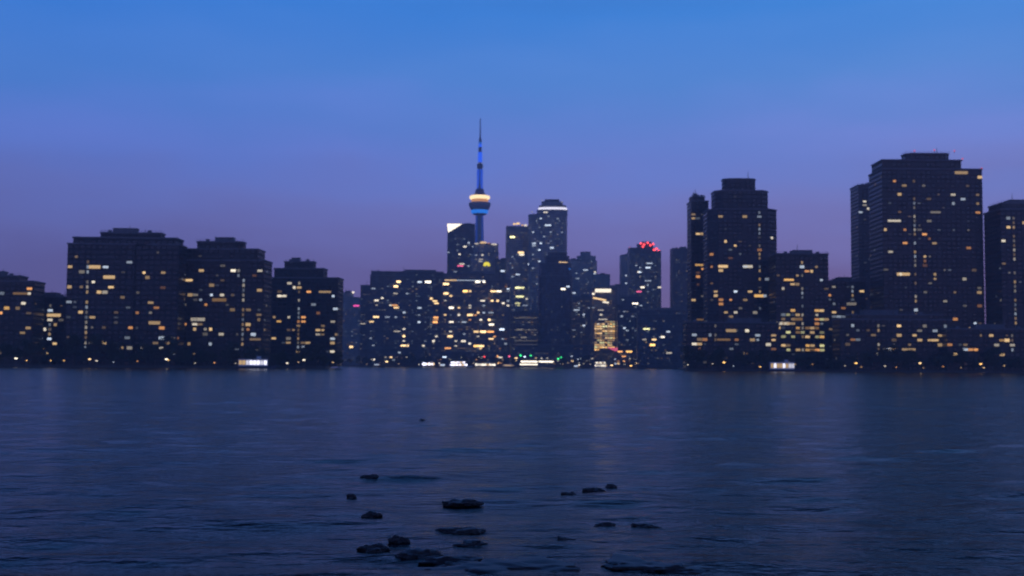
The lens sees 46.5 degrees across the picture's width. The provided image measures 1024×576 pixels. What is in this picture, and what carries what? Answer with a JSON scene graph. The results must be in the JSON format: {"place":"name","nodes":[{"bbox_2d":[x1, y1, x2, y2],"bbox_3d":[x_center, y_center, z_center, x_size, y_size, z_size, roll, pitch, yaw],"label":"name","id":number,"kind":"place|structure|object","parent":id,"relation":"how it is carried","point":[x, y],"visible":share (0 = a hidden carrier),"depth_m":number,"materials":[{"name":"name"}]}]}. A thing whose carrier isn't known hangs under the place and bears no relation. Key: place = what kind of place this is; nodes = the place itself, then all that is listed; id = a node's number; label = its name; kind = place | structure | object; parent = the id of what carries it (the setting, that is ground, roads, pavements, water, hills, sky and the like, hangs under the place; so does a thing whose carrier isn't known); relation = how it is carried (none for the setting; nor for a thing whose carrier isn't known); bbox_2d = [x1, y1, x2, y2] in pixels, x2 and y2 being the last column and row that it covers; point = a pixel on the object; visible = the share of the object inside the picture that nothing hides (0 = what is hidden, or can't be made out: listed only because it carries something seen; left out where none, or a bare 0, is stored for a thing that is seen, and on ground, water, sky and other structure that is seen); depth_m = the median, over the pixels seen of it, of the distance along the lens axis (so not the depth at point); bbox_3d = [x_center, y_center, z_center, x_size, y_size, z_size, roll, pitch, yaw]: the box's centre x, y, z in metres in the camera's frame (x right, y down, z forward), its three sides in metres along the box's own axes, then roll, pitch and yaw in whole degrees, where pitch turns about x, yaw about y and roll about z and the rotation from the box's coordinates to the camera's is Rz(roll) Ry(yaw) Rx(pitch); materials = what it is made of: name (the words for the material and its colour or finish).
{"place":"outdoors","nodes":[
{"label":"outdoors","id":0,"kind":"place"},
{"bbox_2d":[0,268,45,364],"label":"apartment building","id":1,"kind":"structure","parent":0,"point":[22,302],"depth_m":751.82,"materials":[{"name":"grey paint"}]},
{"bbox_2d":[42,292,65,364],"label":"apartment building","id":2,"kind":"structure","parent":0,"point":[54,320],"depth_m":781.16,"materials":[{"name":"grey paint"}]},
{"bbox_2d":[64,228,186,365],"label":"slab building","id":3,"kind":"structure","parent":0,"point":[127,286],"depth_m":733.14,"materials":[{"name":"grey paint"}]},
{"bbox_2d":[66,251,185,337],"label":"dim window","id":4,"kind":"structure","parent":3,"relation":"in","point":[115,322],"depth_m":731.38,"materials":[{"name":"black glass"}]},
{"bbox_2d":[184,236,272,365],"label":"apartment building","id":5,"kind":"structure","parent":0,"point":[228,294],"depth_m":754.42,"materials":[{"name":"grey paint"}]},
{"bbox_2d":[185,255,267,353],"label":"dim window","id":6,"kind":"structure","parent":5,"relation":"in","point":[198,255],"depth_m":754.78,"materials":[{"name":"black"}]},
{"bbox_2d":[288,353,300,366],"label":"tree","id":7,"kind":"object","parent":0,"point":[294,357],"visible":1,"depth_m":697.47,"materials":[{"name":"green plant"}]},
{"bbox_2d":[342,291,359,364],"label":"apartment building","id":8,"kind":"structure","parent":0,"point":[351,321],"depth_m":1760.03,"materials":[{"name":"grey concrete"}]},
{"bbox_2d":[359,285,369,364],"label":"apartment building","id":9,"kind":"structure","parent":0,"point":[364,312],"depth_m":1640.77,"materials":[{"name":"concrete"}]},
{"bbox_2d":[361,343,424,365],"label":"podium building","id":10,"kind":"structure","parent":0,"point":[373,354],"depth_m":1532.61,"materials":[{"name":"concrete"}]},
{"bbox_2d":[447,222,475,272],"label":"office tower","id":11,"kind":"structure","parent":0,"point":[460,241],"depth_m":1908.11,"materials":[{"name":"glass"}]},
{"bbox_2d":[428,349,506,365],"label":"podium building","id":12,"kind":"structure","parent":0,"point":[468,354],"depth_m":1525.49,"materials":[{"name":"grey glass"}]},
{"bbox_2d":[440,272,510,363],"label":"slab building","id":13,"kind":"structure","parent":0,"point":[475,310],"depth_m":1551.19,"materials":[{"name":"grey paint"}]},
{"bbox_2d":[441,276,510,350],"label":"dim window","id":14,"kind":"structure","parent":13,"relation":"in","point":[449,276],"depth_m":1550.98,"materials":[{"name":"black"}]},
{"bbox_2d":[469,118,490,242],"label":"observation tower","id":15,"kind":"structure","parent":0,"point":[479,205],"depth_m":2708.34,"materials":[{"name":"concrete"}]},
{"bbox_2d":[0,366,1023,575],"bbox_3d":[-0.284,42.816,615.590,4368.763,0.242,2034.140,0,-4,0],"label":"water","id":16,"kind":"structure","parent":0,"point":[176,472],"depth_m":33.92,"materials":[{"name":"blue liquid"}]},
{"bbox_2d":[236,356,275,368],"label":"ferry boat","id":17,"kind":"object","parent":16,"relation":"on","point":[258,363],"visible":0.96,"depth_m":672.75,"materials":[{"name":"white paint"}]},
{"bbox_2d":[361,511,382,517],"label":"rock","id":18,"kind":"object","parent":16,"relation":"in","point":[370,514],"visible":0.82,"depth_m":23.51,"materials":[{"name":"grey stone"}]},
{"bbox_2d":[356,543,392,552],"bbox_3d":[-2.228,4.246,19.336,0.534,0.206,0.549,4,-5,-41],"label":"rock","id":19,"kind":"object","parent":16,"relation":"in","point":[377,547],"visible":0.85,"depth_m":19.24,"materials":[{"name":"grey stone"}]},
{"bbox_2d":[388,535,409,543],"bbox_3d":[-1.925,4.301,20.319,0.391,0.199,0.255,0,-4,0],"label":"rock","id":20,"kind":"object","parent":16,"relation":"in","point":[394,539],"visible":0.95,"depth_m":20.24,"materials":[{"name":"grey stone"}]},
{"bbox_2d":[395,548,442,559],"bbox_3d":[-1.441,4.199,18.817,0.717,0.183,0.774,-1,-4,26],"label":"rock","id":21,"kind":"object","parent":16,"relation":"in","point":[414,553],"visible":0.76,"depth_m":18.67,"materials":[{"name":"grey stone"}]},
{"bbox_2d":[418,555,483,566],"bbox_3d":[-0.882,4.178,18.109,1.102,0.214,0.980,0,-4,0],"label":"rock","id":22,"kind":"object","parent":16,"relation":"in","point":[443,561],"visible":0.67,"depth_m":18.02,"materials":[{"name":"grey stone"}]},
{"bbox_2d":[448,360,472,366],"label":"ferry boat","id":23,"kind":"object","parent":16,"relation":"on","point":[461,363],"visible":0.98,"depth_m":1468.51,"materials":[{"name":"white paint"}]},
{"bbox_2d":[436,526,485,534],"bbox_3d":[-0.937,4.393,21.449,0.958,0.173,0.672,0,-4,0],"label":"rock","id":24,"kind":"object","parent":16,"relation":"in","point":[468,530],"visible":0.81,"depth_m":21.29,"materials":[{"name":"grey stone"}]},
{"bbox_2d":[442,498,484,506],"bbox_3d":[-1.096,4.675,25.924,0.910,0.200,0.742,3,-4,-34],"label":"rock","id":25,"kind":"object","parent":16,"relation":"in","point":[454,502],"visible":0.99,"depth_m":25.70,"materials":[{"name":"grey stone"}]},
{"bbox_2d":[452,539,487,546],"bbox_3d":[-0.650,4.281,19.838,0.570,0.171,0.581,-3,-5,39],"label":"rock","id":26,"kind":"object","parent":16,"relation":"in","point":[468,543],"visible":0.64,"depth_m":19.75,"materials":[{"name":"grey stone"}]},
{"bbox_2d":[473,362,501,366],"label":"tour boat","id":27,"kind":"object","parent":16,"relation":"on","point":[489,364],"visible":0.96,"depth_m":1470.09,"materials":[{"name":"white paint"}]},
{"bbox_2d":[402,556,582,573],"bbox_3d":[-0.384,4.125,17.367,2.936,0.305,1.955,0,-4,0],"label":"rock","id":28,"kind":"object","parent":16,"relation":"in","point":[494,565],"visible":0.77,"depth_m":17.21,"materials":[{"name":"grey stone"}]},
{"bbox_2d":[582,487,605,492],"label":"rock","id":29,"kind":"object","parent":16,"relation":"in","point":[593,490],"visible":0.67,"depth_m":28.40,"materials":[{"name":"grey stone"}]},
{"bbox_2d":[593,360,610,367],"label":"tour boat","id":30,"kind":"object","parent":16,"relation":"on","point":[599,364],"visible":0.95,"depth_m":1465.30,"materials":[{"name":"white paint"}]},
{"bbox_2d":[593,522,615,526],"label":"rock","id":31,"kind":"object","parent":16,"relation":"in","point":[602,524],"visible":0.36,"depth_m":22.04,"materials":[{"name":"grey stone"}]},
{"bbox_2d":[631,523,661,527],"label":"rock","id":32,"kind":"object","parent":16,"relation":"in","point":[641,525],"visible":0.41,"depth_m":21.95,"materials":[{"name":"grey stone"}]},
{"bbox_2d":[601,554,708,574],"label":"rock","id":33,"kind":"object","parent":16,"relation":"in","point":[628,563],"visible":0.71,"depth_m":17.44,"materials":[{"name":"grey stone"}]},
{"bbox_2d":[767,360,800,371],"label":"ferry boat","id":34,"kind":"object","parent":16,"relation":"on","point":[785,366],"visible":0.93,"depth_m":742.78,"materials":[{"name":"white paint"}]},
{"bbox_2d":[0,0,1023,323],"label":"sky","id":35,"kind":"structure","parent":0,"point":[343,136],"materials":[{"name":"blue"}]},
{"bbox_2d":[505,223,527,312],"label":"apartment tower","id":36,"kind":"structure","parent":0,"point":[516,270],"depth_m":1725.79,"materials":[{"name":"grey concrete"}]},
{"bbox_2d":[506,230,527,309],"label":"dim window","id":37,"kind":"structure","parent":36,"relation":"in","point":[508,230],"depth_m":1725.60,"materials":[{"name":"black glass"}]},
{"bbox_2d":[510,311,537,363],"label":"apartment building","id":38,"kind":"structure","parent":0,"point":[523,327],"depth_m":1599.66,"materials":[{"name":"concrete"}]},
{"bbox_2d":[528,199,567,312],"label":"apartment tower","id":39,"kind":"structure","parent":0,"point":[547,227],"depth_m":1689.92,"materials":[{"name":"grey concrete"}]},
{"bbox_2d":[528,212,565,308],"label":"dim window","id":40,"kind":"structure","parent":39,"relation":"in","point":[539,212],"depth_m":1688.51,"materials":[{"name":"black glass"}]},
{"bbox_2d":[537,252,572,344],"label":"apartment tower","id":41,"kind":"structure","parent":0,"point":[554,302],"depth_m":1543.73,"materials":[{"name":"grey glass"}]},
{"bbox_2d":[569,258,578,296],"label":"apartment tower","id":42,"kind":"structure","parent":0,"point":[575,274],"depth_m":2105.86,"materials":[{"name":"grey concrete"}]},
{"bbox_2d":[572,295,590,344],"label":"apartment building","id":43,"kind":"structure","parent":0,"point":[581,318],"depth_m":1660.78,"materials":[{"name":"grey brick"}]},
{"bbox_2d":[577,250,596,296],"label":"apartment tower","id":44,"kind":"structure","parent":0,"point":[587,265],"depth_m":2156.62,"materials":[{"name":"grey concrete"}]},
{"bbox_2d":[592,273,609,287],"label":"office building","id":45,"kind":"structure","parent":0,"point":[600,280],"depth_m":2055.26,"materials":[{"name":"grey concrete"}]},
{"bbox_2d":[590,286,617,366],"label":"office building","id":46,"kind":"structure","parent":0,"point":[603,320],"depth_m":1590.39,"materials":[{"name":"grey brick"}]},
{"bbox_2d":[591,291,614,363],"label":"dim window","id":47,"kind":"structure","parent":46,"relation":"in","point":[592,291],"depth_m":1591.64,"materials":[{"name":"black"}]},
{"bbox_2d":[608,284,627,303],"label":"office building","id":48,"kind":"structure","parent":0,"point":[622,290],"depth_m":1663.31,"materials":[{"name":"concrete"}]},
{"bbox_2d":[619,254,626,285],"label":"apartment tower","id":49,"kind":"structure","parent":0,"point":[623,269],"depth_m":1986.42,"materials":[{"name":"grey concrete"}]},
{"bbox_2d":[613,350,636,366],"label":"podium building","id":50,"kind":"structure","parent":0,"point":[619,356],"depth_m":1527.58,"materials":[{"name":"grey brick"}]},
{"bbox_2d":[616,294,642,349],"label":"apartment building","id":51,"kind":"structure","parent":0,"point":[629,307],"depth_m":1560.59,"materials":[{"name":"concrete"}]},
{"bbox_2d":[627,242,660,309],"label":"apartment tower","id":52,"kind":"structure","parent":0,"point":[644,269],"depth_m":1745.12,"materials":[{"name":"grey glass"}]},
{"bbox_2d":[628,254,659,309],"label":"dim window","id":53,"kind":"structure","parent":52,"relation":"in","point":[632,254],"depth_m":1744.66,"materials":[{"name":"black glass"}]},
{"bbox_2d":[670,247,686,313],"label":"apartment tower","id":54,"kind":"structure","parent":0,"point":[678,278],"depth_m":1705.09,"materials":[{"name":"concrete"}]},
{"bbox_2d":[686,189,708,321],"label":"apartment tower","id":55,"kind":"structure","parent":0,"point":[697,205],"depth_m":947.08,"materials":[{"name":"grey paint"}]},
{"bbox_2d":[703,178,776,321],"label":"apartment tower","id":56,"kind":"structure","parent":0,"point":[739,233],"depth_m":884.83,"materials":[{"name":"grey paint"}]},
{"bbox_2d":[768,247,829,369],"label":"office building","id":57,"kind":"structure","parent":0,"point":[798,296],"depth_m":844.43,"materials":[{"name":"grey paint"}]},
{"bbox_2d":[795,353,804,368],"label":"tree","id":58,"kind":"object","parent":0,"point":[798,361],"visible":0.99,"depth_m":770.50,"materials":[{"name":"green plant"}]},
{"bbox_2d":[828,275,865,369],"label":"office building","id":59,"kind":"structure","parent":0,"point":[846,295],"depth_m":869.34,"materials":[{"name":"grey paint"}]},
{"bbox_2d":[850,182,870,309],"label":"apartment tower","id":60,"kind":"structure","parent":0,"point":[860,235],"depth_m":1023.30,"materials":[{"name":"grey paint"}]},
{"bbox_2d":[831,305,952,370],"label":"apartment building","id":61,"kind":"structure","parent":0,"point":[871,332],"depth_m":787.11,"materials":[{"name":"grey paint"}]},
{"bbox_2d":[868,149,984,327],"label":"apartment tower","id":62,"kind":"structure","parent":0,"point":[926,232],"depth_m":829.08,"materials":[{"name":"grey paint"}]},
{"bbox_2d":[869,176,981,323],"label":"dim window","id":63,"kind":"structure","parent":62,"relation":"in","point":[881,176],"depth_m":828.96,"materials":[{"name":"black"}]},
{"bbox_2d":[941,320,1023,370],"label":"apartment building","id":64,"kind":"structure","parent":0,"point":[976,341],"depth_m":777.48,"materials":[{"name":"grey paint"}]},
{"bbox_2d":[983,199,1023,327],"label":"apartment tower","id":65,"kind":"structure","parent":0,"point":[1004,254],"depth_m":810.53,"materials":[{"name":"grey paint"}]},
{"label":"ground","id":66,"kind":"structure","parent":0,"visible":0},
{"bbox_2d":[0,341,13,364],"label":"tree","id":67,"kind":"object","parent":66,"relation":"on","point":[3,345],"visible":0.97,"depth_m":698.88,"materials":[{"name":"green plant"}]},
{"bbox_2d":[3,346,21,364],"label":"tree","id":68,"kind":"object","parent":66,"relation":"on","point":[16,348],"visible":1,"depth_m":696.75,"materials":[{"name":"green plant"}]},
{"bbox_2d":[15,338,34,364],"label":"tree","id":69,"kind":"object","parent":66,"relation":"on","point":[27,344],"visible":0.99,"depth_m":701.52,"materials":[{"name":"green plant"}]},
{"bbox_2d":[28,339,50,364],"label":"tree","id":70,"kind":"object","parent":66,"relation":"on","point":[40,346],"visible":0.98,"depth_m":698.56,"materials":[{"name":"green plant"}]},
{"bbox_2d":[40,347,53,364],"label":"tree","id":71,"kind":"object","parent":66,"relation":"on","point":[50,352],"visible":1,"depth_m":697.98,"materials":[{"name":"green plant"}]},
{"bbox_2d":[50,345,62,364],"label":"tree","id":72,"kind":"object","parent":66,"relation":"on","point":[58,352],"visible":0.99,"depth_m":701.82,"materials":[{"name":"green plant"}]},
{"bbox_2d":[61,334,84,364],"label":"tree","id":73,"kind":"object","parent":66,"relation":"on","point":[69,343],"visible":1,"depth_m":701.86,"materials":[{"name":"green plant"}]},
{"bbox_2d":[84,332,107,364],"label":"tree","id":74,"kind":"object","parent":66,"relation":"on","point":[96,337],"visible":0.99,"depth_m":697.93,"materials":[{"name":"green plant"}]},
{"bbox_2d":[103,340,120,364],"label":"tree","id":75,"kind":"object","parent":66,"relation":"on","point":[110,351],"visible":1,"depth_m":700.53,"materials":[{"name":"green plant"}]},
{"bbox_2d":[111,342,125,364],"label":"tree","id":76,"kind":"object","parent":66,"relation":"on","point":[115,356],"visible":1,"depth_m":699.29,"materials":[{"name":"green plant"}]},
{"bbox_2d":[136,342,157,365],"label":"tree","id":77,"kind":"object","parent":66,"relation":"on","point":[145,347],"visible":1,"depth_m":700.03,"materials":[{"name":"green plant"}]},
{"bbox_2d":[148,344,164,365],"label":"tree","id":78,"kind":"object","parent":66,"relation":"on","point":[155,348],"visible":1,"depth_m":702.48,"materials":[{"name":"green plant"}]},
{"bbox_2d":[158,335,178,365],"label":"tree","id":79,"kind":"object","parent":66,"relation":"on","point":[170,351],"visible":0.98,"depth_m":701.44,"materials":[{"name":"green plant"}]},
{"bbox_2d":[225,341,241,365],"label":"tree","id":80,"kind":"object","parent":66,"relation":"on","point":[231,347],"visible":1,"depth_m":701.36,"materials":[{"name":"green plant"}]},
{"bbox_2d":[243,345,255,358],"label":"tree","id":81,"kind":"object","parent":66,"relation":"on","point":[246,354],"visible":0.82,"depth_m":698.81,"materials":[{"name":"green plant"}]},
{"bbox_2d":[251,346,268,358],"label":"tree","id":82,"kind":"object","parent":66,"relation":"on","point":[261,351],"visible":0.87,"depth_m":700.97,"materials":[{"name":"green plant"}]},
{"bbox_2d":[296,345,313,366],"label":"tree","id":83,"kind":"object","parent":66,"relation":"on","point":[305,354],"visible":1,"depth_m":698.38,"materials":[{"name":"green plant"}]},
{"bbox_2d":[270,258,343,366],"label":"apartment building","id":84,"kind":"structure","parent":66,"relation":"on","point":[307,302],"depth_m":868.66,"materials":[{"name":"grey paint"}]},
{"bbox_2d":[309,342,324,366],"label":"tree","id":85,"kind":"object","parent":66,"relation":"on","point":[314,354],"visible":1,"depth_m":701.33,"materials":[{"name":"green plant"}]},
{"bbox_2d":[333,351,343,366],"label":"tree","id":86,"kind":"object","parent":66,"relation":"on","point":[337,359],"visible":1,"depth_m":698.38,"materials":[{"name":"green plant"}]},
{"bbox_2d":[369,267,442,358],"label":"slab building","id":87,"kind":"structure","parent":66,"relation":"on","point":[405,308],"depth_m":1561.43,"materials":[{"name":"concrete"}]},
{"bbox_2d":[370,274,440,350],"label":"dim window","id":88,"kind":"structure","parent":87,"relation":"in","point":[383,274],"depth_m":1561.23,"materials":[{"name":"black"}]},
{"bbox_2d":[471,241,498,273],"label":"apartment tower","id":89,"kind":"structure","parent":66,"relation":"on","point":[484,255],"depth_m":1806.73,"materials":[{"name":"grey concrete"}]},
{"bbox_2d":[495,258,505,278],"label":"apartment building","id":90,"kind":"structure","parent":66,"relation":"on","point":[500,268],"depth_m":1785.79,"materials":[{"name":"grey glass"}]},
{"bbox_2d":[0,365,1023,372],"bbox_3d":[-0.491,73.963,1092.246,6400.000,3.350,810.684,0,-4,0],"label":"seawall","id":91,"kind":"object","parent":66,"relation":"on","point":[326,367],"visible":0.23,"depth_m":757.64,"materials":[{"name":"concrete"}]},
{"bbox_2d":[519,359,554,366],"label":"pavilion","id":92,"kind":"structure","parent":66,"relation":"on","point":[533,362],"depth_m":1506.00,"materials":[{"name":"concrete"}]},
{"bbox_2d":[512,344,593,366],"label":"podium building","id":93,"kind":"structure","parent":66,"relation":"on","point":[555,352],"depth_m":1523.81,"materials":[{"name":"concrete"}]},
{"bbox_2d":[636,308,686,367],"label":"apartment building","id":94,"kind":"structure","parent":66,"relation":"on","point":[659,333],"depth_m":1479.36,"materials":[{"name":"grey glass"}]},
{"bbox_2d":[680,345,695,368],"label":"tree","id":95,"kind":"object","parent":66,"relation":"on","point":[686,355],"visible":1,"depth_m":771.05,"materials":[{"name":"green plant"}]},
{"bbox_2d":[694,346,711,368],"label":"tree","id":96,"kind":"object","parent":66,"relation":"on","point":[700,352],"visible":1,"depth_m":766.45,"materials":[{"name":"green plant"}]},
{"bbox_2d":[711,346,727,368],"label":"tree","id":97,"kind":"object","parent":66,"relation":"on","point":[719,350],"visible":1,"depth_m":769.50,"materials":[{"name":"green plant"}]},
{"bbox_2d":[682,318,779,368],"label":"apartment building","id":98,"kind":"structure","parent":66,"relation":"on","point":[731,336],"depth_m":811.65,"materials":[{"name":"grey paint"}]},
{"bbox_2d":[732,350,745,368],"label":"tree","id":99,"kind":"object","parent":66,"relation":"on","point":[740,358],"visible":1,"depth_m":769.51,"materials":[{"name":"green plant"}]},
{"bbox_2d":[758,348,770,368],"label":"tree","id":100,"kind":"object","parent":66,"relation":"on","point":[760,354],"visible":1,"depth_m":768.40,"materials":[{"name":"green plant"}]},
{"bbox_2d":[769,350,784,361],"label":"tree","id":101,"kind":"object","parent":66,"relation":"on","point":[775,354],"visible":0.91,"depth_m":766.95,"materials":[{"name":"green plant"}]},
{"bbox_2d":[806,350,818,369],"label":"tree","id":102,"kind":"object","parent":66,"relation":"on","point":[813,360],"visible":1,"depth_m":768.09,"materials":[{"name":"green plant"}]},
{"bbox_2d":[876,348,890,369],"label":"tree","id":103,"kind":"object","parent":66,"relation":"on","point":[885,357],"visible":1,"depth_m":769.95,"materials":[{"name":"green plant"}]},
{"bbox_2d":[885,343,903,369],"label":"tree","id":104,"kind":"object","parent":66,"relation":"on","point":[895,349],"visible":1,"depth_m":767.65,"materials":[{"name":"green plant"}]},
{"bbox_2d":[903,349,916,369],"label":"tree","id":105,"kind":"object","parent":66,"relation":"on","point":[908,353],"visible":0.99,"depth_m":769.12,"materials":[{"name":"green plant"}]},
{"bbox_2d":[931,356,943,370],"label":"tree","id":106,"kind":"object","parent":66,"relation":"on","point":[937,361],"visible":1,"depth_m":768.75,"materials":[{"name":"green plant"}]},
{"bbox_2d":[942,350,956,370],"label":"tree","id":107,"kind":"object","parent":66,"relation":"on","point":[947,354],"visible":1,"depth_m":770.51,"materials":[{"name":"green plant"}]},
{"bbox_2d":[955,349,970,370],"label":"tree","id":108,"kind":"object","parent":66,"relation":"on","point":[962,353],"visible":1,"depth_m":768.32,"materials":[{"name":"green plant"}]},
{"bbox_2d":[984,347,1005,370],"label":"tree","id":109,"kind":"object","parent":66,"relation":"on","point":[989,357],"visible":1,"depth_m":770.32,"materials":[{"name":"green plant"}]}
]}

